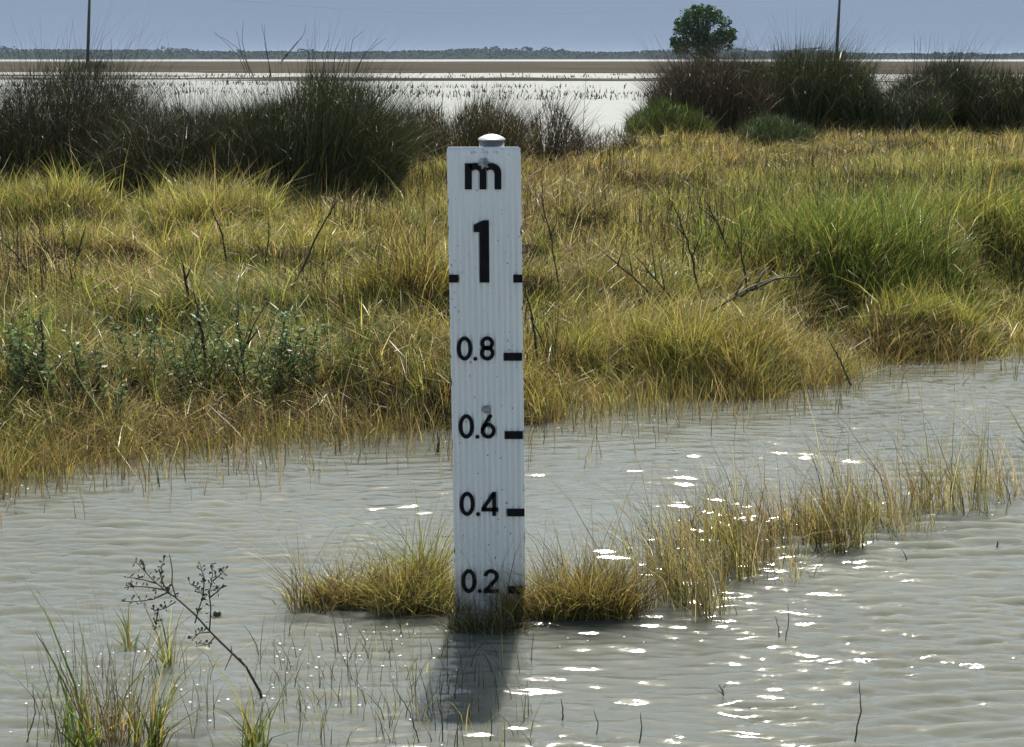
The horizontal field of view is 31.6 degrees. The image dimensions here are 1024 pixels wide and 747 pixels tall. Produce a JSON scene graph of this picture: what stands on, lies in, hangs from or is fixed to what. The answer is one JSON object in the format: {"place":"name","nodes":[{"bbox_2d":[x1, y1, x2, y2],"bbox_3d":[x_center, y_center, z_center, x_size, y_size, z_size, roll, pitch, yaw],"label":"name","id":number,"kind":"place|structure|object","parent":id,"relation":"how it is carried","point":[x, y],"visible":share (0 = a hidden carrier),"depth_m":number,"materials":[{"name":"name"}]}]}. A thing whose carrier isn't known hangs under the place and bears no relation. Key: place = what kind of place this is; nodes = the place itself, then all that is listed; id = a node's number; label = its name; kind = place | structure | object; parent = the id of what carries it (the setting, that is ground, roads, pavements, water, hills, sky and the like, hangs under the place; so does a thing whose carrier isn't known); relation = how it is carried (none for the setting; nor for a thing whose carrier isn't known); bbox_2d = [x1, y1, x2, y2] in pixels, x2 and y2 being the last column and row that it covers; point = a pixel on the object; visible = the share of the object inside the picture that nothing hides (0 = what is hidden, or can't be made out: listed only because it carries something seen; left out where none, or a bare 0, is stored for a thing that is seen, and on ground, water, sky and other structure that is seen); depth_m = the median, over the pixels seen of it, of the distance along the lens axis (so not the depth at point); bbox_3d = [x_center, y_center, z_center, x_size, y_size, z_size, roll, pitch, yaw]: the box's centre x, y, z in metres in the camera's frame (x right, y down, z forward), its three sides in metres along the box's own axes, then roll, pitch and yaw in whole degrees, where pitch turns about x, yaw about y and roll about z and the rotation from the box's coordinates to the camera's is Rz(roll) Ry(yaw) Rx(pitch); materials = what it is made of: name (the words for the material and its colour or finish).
{"place":"outdoors","nodes":[
{"label":"outdoors","id":0,"kind":"place"},
{"bbox_2d":[5,617,227,746],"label":"fine pond grass","id":1,"kind":"structure","parent":0,"point":[113,692],"depth_m":3.97,"materials":[{"name":"plant"}]},
{"bbox_2d":[239,592,553,746],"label":"sparse pond grass","id":2,"kind":"structure","parent":0,"point":[357,687],"depth_m":3.99,"materials":[{"name":"plant"}]},
{"bbox_2d":[0,345,1023,746],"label":"pond water","id":3,"kind":"structure","parent":0,"point":[922,645],"depth_m":4.79,"materials":[{"name":"grey liquid"}]},
{"bbox_2d":[26,683,35,741],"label":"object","id":4,"kind":"object","parent":3,"relation":"on","point":[33,718],"visible":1,"depth_m":3.78,"materials":[{"name":"plant"}]},
{"bbox_2d":[35,631,74,705],"bbox_3d":[-1.003,0.654,3.984,0.086,0.183,0.006,0,10,0],"label":"grass blade","id":5,"kind":"object","parent":3,"relation":"on","point":[58,671],"visible":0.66,"depth_m":3.99,"materials":[{"name":"green plant"}]},
{"bbox_2d":[54,651,78,714],"bbox_3d":[-0.957,0.677,3.904,0.055,0.163,0.004,0,10,0],"label":"grass blade","id":6,"kind":"object","parent":3,"relation":"on","point":[68,684],"visible":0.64,"depth_m":3.90,"materials":[{"name":"green plant"}]},
{"bbox_2d":[0,554,160,746],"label":"pond tuft","id":7,"kind":"object","parent":3,"relation":"on","point":[76,742],"visible":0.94,"depth_m":3.72,"materials":[{"name":"green plant"}]},
{"bbox_2d":[103,602,144,651],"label":"pond tuft","id":8,"kind":"object","parent":3,"relation":"on","point":[127,630],"visible":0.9,"depth_m":4.39,"materials":[{"name":"green plant"}]},
{"bbox_2d":[126,579,191,667],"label":"pond tuft","id":9,"kind":"object","parent":3,"relation":"on","point":[169,655],"visible":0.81,"depth_m":4.26,"materials":[{"name":"green plant"}]},
{"bbox_2d":[107,625,251,746],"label":"pond tuft","id":10,"kind":"object","parent":3,"relation":"on","point":[158,720],"visible":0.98,"depth_m":3.74,"materials":[{"name":"green plant"}]},
{"bbox_2d":[121,554,262,697],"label":"withered branch","id":11,"kind":"object","parent":3,"relation":"on","point":[167,589],"visible":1,"depth_m":3.95,"materials":[{"name":"brown plant"}]},
{"bbox_2d":[20,517,367,746],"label":"pond tuft","id":12,"kind":"object","parent":3,"relation":"on","point":[121,731],"visible":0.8,"depth_m":3.76,"materials":[{"name":"green plant"}]},
{"bbox_2d":[213,610,220,616],"bbox_3d":[-0.757,0.617,4.647,0.022,0.018,0.021,0,10,0],"label":"seed pod","id":13,"kind":"object","parent":3,"relation":"on","point":[216,613],"visible":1,"depth_m":4.64,"materials":[{"name":"plant"}]},
{"bbox_2d":[150,594,317,746],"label":"pond tuft","id":14,"kind":"object","parent":3,"relation":"on","point":[251,741],"visible":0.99,"depth_m":3.75,"materials":[{"name":"green plant"}]},
{"bbox_2d":[188,493,388,615],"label":"pond tuft","id":15,"kind":"object","parent":3,"relation":"on","point":[322,602],"visible":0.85,"depth_m":4.67,"materials":[{"name":"yellow plant"}]},
{"bbox_2d":[241,512,492,616],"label":"pond tuft","id":16,"kind":"object","parent":3,"relation":"on","point":[386,589],"visible":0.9,"depth_m":4.70,"materials":[{"name":"yellow plant"}]},
{"bbox_2d":[393,684,418,741],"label":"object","id":17,"kind":"object","parent":3,"relation":"on","point":[410,714],"visible":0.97,"depth_m":3.78,"materials":[{"name":"plant"}]},
{"bbox_2d":[327,483,547,596],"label":"pond tuft","id":18,"kind":"object","parent":3,"relation":"on","point":[422,552],"visible":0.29,"depth_m":4.79,"materials":[{"name":"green plant"}]},
{"bbox_2d":[436,696,442,741],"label":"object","id":19,"kind":"object","parent":3,"relation":"on","point":[442,721],"visible":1,"depth_m":3.78,"materials":[{"name":"green plant"}]},
{"bbox_2d":[406,576,570,636],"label":"pond tuft","id":20,"kind":"object","parent":3,"relation":"on","point":[477,625],"visible":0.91,"depth_m":4.52,"materials":[{"name":"yellow plant"}]},
{"bbox_2d":[6,412,1016,745],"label":"foam","id":21,"kind":"object","parent":3,"relation":"on","point":[374,632],"visible":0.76,"depth_m":4.32,"materials":[{"name":"white"}]},
{"bbox_2d":[0,314,1023,524],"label":"shore grass","id":22,"kind":"structure","parent":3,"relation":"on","point":[368,428],"depth_m":6.77,"materials":[{"name":"plant"}]},
{"bbox_2d":[458,532,595,627],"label":"pond tuft","id":23,"kind":"object","parent":3,"relation":"on","point":[500,605],"visible":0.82,"depth_m":4.54,"materials":[{"name":"yellow plant"}]},
{"bbox_2d":[448,448,716,621],"bbox_3d":[0.192,0.393,4.638,0.653,0.481,0.670,-7,12,-37],"label":"pond tuft","id":24,"kind":"object","parent":3,"relation":"on","point":[581,596],"visible":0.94,"depth_m":4.62,"materials":[{"name":"yellow plant"}]},
{"bbox_2d":[639,712,641,742],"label":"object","id":25,"kind":"object","parent":3,"relation":"on","point":[641,728],"visible":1,"depth_m":3.78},
{"bbox_2d":[526,400,783,622],"bbox_3d":[0.319,0.307,4.685,0.836,0.634,0.880,-3,10,-17],"label":"pond tuft","id":26,"kind":"object","parent":3,"relation":"on","point":[693,593],"visible":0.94,"depth_m":4.70,"materials":[{"name":"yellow plant"}]},
{"bbox_2d":[553,465,762,581],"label":"pond tuft","id":27,"kind":"object","parent":3,"relation":"on","point":[659,549],"visible":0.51,"depth_m":5.03,"materials":[{"name":"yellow plant"}]},
{"bbox_2d":[528,333,857,582],"bbox_3d":[0.429,0.213,4.980,1.072,0.717,0.714,-5,11,-25],"label":"pond tuft","id":28,"kind":"object","parent":3,"relation":"on","point":[732,539],"visible":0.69,"depth_m":5.04,"materials":[{"name":"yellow plant"}]},
{"bbox_2d":[589,348,868,582],"bbox_3d":[0.604,0.241,5.013,0.884,0.652,0.591,0,10,0],"label":"pond tuft","id":29,"kind":"object","parent":3,"relation":"on","point":[755,549],"visible":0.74,"depth_m":5.02,"materials":[{"name":"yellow plant"}]},
{"bbox_2d":[647,432,871,555],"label":"pond tuft","id":30,"kind":"object","parent":3,"relation":"on","point":[778,529],"visible":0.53,"depth_m":5.38,"materials":[{"name":"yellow plant"}]},
{"bbox_2d":[785,608,788,640],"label":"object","id":31,"kind":"object","parent":3,"relation":"on","point":[788,624],"visible":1,"depth_m":4.43,"materials":[{"name":"plant"}]},
{"bbox_2d":[748,374,916,554],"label":"pond tuft","id":32,"kind":"object","parent":3,"relation":"on","point":[833,534],"visible":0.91,"depth_m":5.27,"materials":[{"name":"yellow plant"}]},
{"bbox_2d":[829,340,851,385],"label":"dead stem","id":33,"kind":"object","parent":3,"relation":"on","point":[847,377],"visible":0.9,"depth_m":7.88,"materials":[{"name":"brown plant"}]},
{"bbox_2d":[854,681,861,741],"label":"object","id":34,"kind":"object","parent":3,"relation":"on","point":[859,715],"visible":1,"depth_m":3.78,"materials":[{"name":"brown plant"}]},
{"bbox_2d":[770,379,970,540],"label":"pond tuft","id":35,"kind":"object","parent":3,"relation":"on","point":[888,514],"visible":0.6,"depth_m":5.54,"materials":[{"name":"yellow plant"}]},
{"bbox_2d":[779,350,1021,517],"bbox_3d":[1.413,0.126,5.705,1.286,0.641,0.705,3,10,16],"label":"pond tuft","id":36,"kind":"object","parent":3,"relation":"on","point":[939,493],"visible":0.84,"depth_m":5.71,"materials":[{"name":"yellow plant"}]},
{"bbox_2d":[866,387,1023,503],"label":"pond tuft","id":37,"kind":"object","parent":3,"relation":"on","point":[997,483],"visible":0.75,"depth_m":5.93,"materials":[{"name":"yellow plant"}]},
{"bbox_2d":[996,400,1023,449],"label":"pond tuft","id":38,"kind":"object","parent":3,"relation":"on","point":[1018,425],"visible":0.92,"depth_m":6.54,"materials":[{"name":"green plant"}]},
{"bbox_2d":[0,59,1023,468],"bbox_3d":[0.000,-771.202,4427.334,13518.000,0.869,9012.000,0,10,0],"label":"ground","id":39,"kind":"structure","parent":0,"point":[480,65],"depth_m":9.76,"materials":[{"name":"brown soil"}]},
{"bbox_2d":[0,239,32,279],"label":"dead stem","id":40,"kind":"object","parent":39,"relation":"on","point":[24,267],"visible":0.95,"depth_m":8.16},
{"bbox_2d":[32,312,44,368],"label":"dead stem","id":41,"kind":"object","parent":39,"relation":"on","point":[42,343],"visible":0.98,"depth_m":6.76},
{"bbox_2d":[1,338,83,400],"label":"leafy weed","id":42,"kind":"object","parent":39,"relation":"on","point":[36,362],"visible":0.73,"depth_m":6.73,"materials":[{"name":"leaf"},{"name":"twig"}]},
{"bbox_2d":[2,308,89,407],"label":"leafy weed","id":43,"kind":"object","parent":39,"relation":"on","point":[20,345],"visible":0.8,"depth_m":6.76,"materials":[{"name":"leaf"},{"name":"twig"}]},
{"bbox_2d":[0,278,98,360],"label":"grass tussock","id":44,"kind":"object","parent":39,"relation":"on","point":[29,328],"depth_m":7.04,"materials":[{"name":"green plant"}]},
{"bbox_2d":[0,145,119,232],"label":"grass tussock","id":45,"kind":"object","parent":39,"relation":"on","point":[19,198],"depth_m":11.67,"materials":[{"name":"green plant"}]},
{"bbox_2d":[30,341,127,420],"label":"leafy weed","id":46,"kind":"object","parent":39,"relation":"on","point":[120,395],"visible":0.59,"depth_m":6.77,"materials":[{"name":"green plant"}]},
{"bbox_2d":[73,226,85,265],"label":"dead stem","id":47,"kind":"object","parent":39,"relation":"on","point":[80,245],"visible":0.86,"depth_m":8.66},
{"bbox_2d":[86,0,90,63],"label":"power pole","id":48,"kind":"object","parent":39,"relation":"on","point":[88,25],"visible":0.69,"depth_m":235.64,"materials":[{"name":"wood"}]},
{"bbox_2d":[85,60,105,67],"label":"shrub","id":49,"kind":"object","parent":39,"relation":"on","point":[101,65],"visible":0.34,"depth_m":231.53,"materials":[{"name":"green plant"}]},
{"bbox_2d":[0,0,225,194],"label":"rush bush","id":50,"kind":"object","parent":39,"relation":"on","point":[18,138],"visible":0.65,"depth_m":14.23,"materials":[{"name":"green plant"}]},
{"bbox_2d":[105,316,225,400],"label":"leafy weed","id":51,"kind":"object","parent":39,"relation":"on","point":[185,355],"visible":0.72,"depth_m":7.03,"materials":[{"name":"leaf"},{"name":"twig"}]},
{"bbox_2d":[47,32,318,209],"bbox_3d":[-2.547,-1.981,14.056,2.512,1.365,2.455,0,10,0],"label":"rush bush","id":52,"kind":"object","parent":39,"relation":"on","point":[140,154],"visible":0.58,"depth_m":13.57,"materials":[{"name":"green plant"}]},
{"bbox_2d":[181,259,190,305],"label":"dead stem","id":53,"kind":"object","parent":39,"relation":"on","point":[185,281],"visible":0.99,"depth_m":7.96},
{"bbox_2d":[193,291,206,371],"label":"dead stem","id":54,"kind":"object","parent":39,"relation":"on","point":[202,334],"visible":0.81,"depth_m":7.21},
{"bbox_2d":[144,302,272,402],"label":"leafy weed","id":55,"kind":"object","parent":39,"relation":"on","point":[238,367],"visible":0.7,"depth_m":7.13,"materials":[{"name":"green plant"}]},
{"bbox_2d":[122,143,314,240],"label":"grass tussock","id":56,"kind":"object","parent":39,"relation":"on","point":[209,198],"depth_m":10.71,"materials":[{"name":"green plant"}]},
{"bbox_2d":[210,206,229,275],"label":"dead stem","id":57,"kind":"object","parent":39,"relation":"on","point":[223,244],"visible":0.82,"depth_m":9.44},
{"bbox_2d":[179,304,321,403],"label":"leafy weed","id":58,"kind":"object","parent":39,"relation":"on","point":[272,365],"visible":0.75,"depth_m":7.15,"materials":[{"name":"leaf"},{"name":"twig"}]},
{"bbox_2d":[231,295,270,384],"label":"dead stem","id":59,"kind":"object","parent":39,"relation":"on","point":[248,341],"visible":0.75,"depth_m":7.12,"materials":[{"name":"brown wood"}]},
{"bbox_2d":[264,220,268,269],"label":"dead stem","id":60,"kind":"object","parent":39,"relation":"on","point":[267,245],"visible":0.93,"depth_m":9.56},
{"bbox_2d":[261,306,335,394],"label":"leafy weed","id":61,"kind":"object","parent":39,"relation":"on","point":[291,356],"visible":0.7,"depth_m":7.21,"materials":[{"name":"green plant"}]},
{"bbox_2d":[118,14,510,205],"bbox_3d":[-1.549,-2.156,14.522,3.287,1.576,3.390,3,10,15],"label":"rush bush","id":62,"kind":"object","parent":39,"relation":"on","point":[357,134],"visible":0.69,"depth_m":13.79,"materials":[{"name":"green plant"}]},
{"bbox_2d":[293,196,339,286],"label":"dead stem","id":63,"kind":"object","parent":39,"relation":"on","point":[315,238],"visible":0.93,"depth_m":8.57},
{"bbox_2d":[327,199,448,323],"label":"grass tussock","id":64,"kind":"object","parent":39,"relation":"on","point":[387,265],"depth_m":8.19,"materials":[{"name":"green plant"}]},
{"bbox_2d":[378,67,563,164],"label":"rush bush","id":65,"kind":"object","parent":39,"relation":"on","point":[508,129],"visible":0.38,"depth_m":16.81,"materials":[{"name":"green plant"}]},
{"bbox_2d":[447,134,525,611],"bbox_3d":[-0.061,0.207,4.641,0.202,1.629,0.085,0,10,0],"label":"depth gauge","id":66,"kind":"object","parent":39,"relation":"on","point":[485,262],"visible":0.9,"depth_m":4.57,"materials":[{"name":"white plastic"}]},
{"bbox_2d":[0,103,1023,493],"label":"grass","id":67,"kind":"structure","parent":39,"relation":"on","point":[156,251],"depth_m":8.77,"materials":[{"name":"green plant"}]},
{"bbox_2d":[0,114,1023,376],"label":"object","id":68,"kind":"object","parent":39,"relation":"on","point":[714,208],"visible":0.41,"depth_m":10.94,"materials":[{"name":"green plant"}]},
{"bbox_2d":[0,46,1023,58],"bbox_3d":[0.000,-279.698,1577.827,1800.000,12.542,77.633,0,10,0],"label":"treeline","id":69,"kind":"object","parent":39,"relation":"on","point":[484,53],"visible":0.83,"depth_m":1556.81,"materials":[{"name":"green plant"}]},
{"bbox_2d":[0,128,1023,419],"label":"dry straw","id":70,"kind":"object","parent":39,"relation":"on","point":[438,248],"visible":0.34,"depth_m":9.00,"materials":[{"name":"beige plant"}]},
{"bbox_2d":[523,283,547,366],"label":"dead stem","id":71,"kind":"object","parent":39,"relation":"on","point":[532,320],"visible":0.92,"depth_m":7.66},
{"bbox_2d":[536,192,559,287],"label":"dead stem","id":72,"kind":"object","parent":39,"relation":"on","point":[550,238],"visible":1,"depth_m":8.62,"materials":[{"name":"brown wood"}]},
{"bbox_2d":[513,75,612,169],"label":"rush bush","id":73,"kind":"object","parent":39,"relation":"on","point":[556,146],"visible":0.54,"depth_m":18.12,"materials":[{"name":"green plant"}]},
{"bbox_2d":[560,82,646,159],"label":"rush bush","id":74,"kind":"object","parent":39,"relation":"on","point":[627,142],"visible":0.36,"depth_m":19.26,"materials":[{"name":"green plant"}]},
{"bbox_2d":[523,289,685,375],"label":"grass tussock","id":75,"kind":"object","parent":39,"relation":"on","point":[582,339],"depth_m":7.90,"materials":[{"name":"green plant"}]},
{"bbox_2d":[598,245,665,306],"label":"dead stem","id":76,"kind":"object","parent":39,"relation":"on","point":[636,280],"visible":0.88,"depth_m":8.65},
{"bbox_2d":[633,240,680,308],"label":"dead stem","id":77,"kind":"object","parent":39,"relation":"on","point":[649,272],"visible":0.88,"depth_m":8.53,"materials":[{"name":"brown wood"}]},
{"bbox_2d":[613,84,729,140],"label":"rush bush","id":78,"kind":"object","parent":39,"relation":"on","point":[656,109],"visible":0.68,"depth_m":24.58,"materials":[{"name":"green plant"}]},
{"bbox_2d":[669,201,702,304],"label":"dead stem","id":79,"kind":"object","parent":39,"relation":"on","point":[691,254],"visible":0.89,"depth_m":8.69,"materials":[{"name":"brown wood"}]},
{"bbox_2d":[669,3,737,78],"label":"mangrove tree","id":80,"kind":"object","parent":39,"relation":"on","point":[696,14],"visible":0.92,"depth_m":92.83,"materials":[{"name":"leaves"},{"name":"bark"}]},
{"bbox_2d":[618,13,807,138],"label":"rush bush","id":81,"kind":"object","parent":39,"relation":"on","point":[694,85],"visible":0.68,"depth_m":25.61,"materials":[{"name":"green plant"}]},
{"bbox_2d":[699,198,731,253],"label":"dead stem","id":82,"kind":"object","parent":39,"relation":"on","point":[719,227],"visible":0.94,"depth_m":9.39,"materials":[{"name":"brown wood"}]},
{"bbox_2d":[610,251,824,400],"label":"grass tussock","id":83,"kind":"object","parent":39,"relation":"on","point":[733,348],"depth_m":7.75,"materials":[{"name":"green plant"}]},
{"bbox_2d":[736,231,748,303],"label":"dead stem","id":84,"kind":"object","parent":39,"relation":"on","point":[743,264],"visible":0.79,"depth_m":8.83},
{"bbox_2d":[710,267,797,312],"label":"fallen branch","id":85,"kind":"object","parent":39,"relation":"on","point":[757,287],"visible":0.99,"depth_m":8.10,"materials":[{"name":"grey wood"}]},
{"bbox_2d":[726,100,827,149],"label":"saltbush","id":86,"kind":"object","parent":39,"relation":"on","point":[760,127],"visible":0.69,"depth_m":22.07,"materials":[{"name":"green plant"}]},
{"bbox_2d":[688,13,915,133],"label":"rush bush","id":87,"kind":"object","parent":39,"relation":"on","point":[811,90],"visible":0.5,"depth_m":26.27,"materials":[{"name":"green plant"}]},
{"bbox_2d":[714,284,891,389],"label":"grass tussock","id":88,"kind":"object","parent":39,"relation":"on","point":[800,353],"depth_m":8.00,"materials":[{"name":"green plant"}]},
{"bbox_2d":[643,135,1019,323],"bbox_3d":[1.731,-0.770,9.480,1.954,1.015,1.668,5,11,28],"label":"grass tussock","id":89,"kind":"object","parent":39,"relation":"on","point":[861,224],"depth_m":9.24,"materials":[{"name":"green plant"}]},
{"bbox_2d":[835,0,840,56],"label":"power pole","id":90,"kind":"object","parent":39,"relation":"on","point":[838,19],"visible":0.69,"depth_m":235.54,"materials":[{"name":"metal"}]},
{"bbox_2d":[806,52,966,135],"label":"rush bush","id":91,"kind":"object","parent":39,"relation":"on","point":[884,109],"visible":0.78,"depth_m":25.95,"materials":[{"name":"green plant"}]},
{"bbox_2d":[819,285,1002,365],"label":"grass tussock","id":92,"kind":"object","parent":39,"relation":"on","point":[897,330],"depth_m":8.63,"materials":[{"name":"green plant"}]},
{"bbox_2d":[809,146,1023,292],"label":"grass tussock","id":93,"kind":"object","parent":39,"relation":"on","point":[974,206],"depth_m":10.02,"materials":[{"name":"green plant"}]},
{"bbox_2d":[825,251,1012,350],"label":"grass tussock","id":94,"kind":"object","parent":39,"relation":"on","point":[956,305],"depth_m":8.82,"materials":[{"name":"green plant"}]},
{"bbox_2d":[876,26,1014,133],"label":"rush bush","id":95,"kind":"object","parent":39,"relation":"on","point":[943,80],"visible":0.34,"depth_m":26.61,"materials":[{"name":"green plant"}]},
{"bbox_2d":[932,41,1023,136],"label":"rush bush","id":96,"kind":"object","parent":39,"relation":"on","point":[1012,92],"visible":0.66,"depth_m":26.11,"materials":[{"name":"green plant"}]},
{"bbox_2d":[0,60,1023,151],"bbox_3d":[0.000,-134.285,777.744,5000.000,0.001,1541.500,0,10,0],"label":"lagoon water","id":97,"kind":"structure","parent":0,"point":[608,114],"depth_m":81.68,"materials":[{"name":"grey liquid"}]},
{"bbox_2d":[0,72,1021,100],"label":"lagoon sedge","id":98,"kind":"object","parent":97,"relation":"on","point":[437,93],"visible":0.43,"depth_m":84.54,"materials":[{"name":"plant"}]},
{"bbox_2d":[0,0,1023,54],"label":"sky","id":99,"kind":"structure","parent":0,"point":[509,24],"materials":[{"name":"blue"}]}
]}

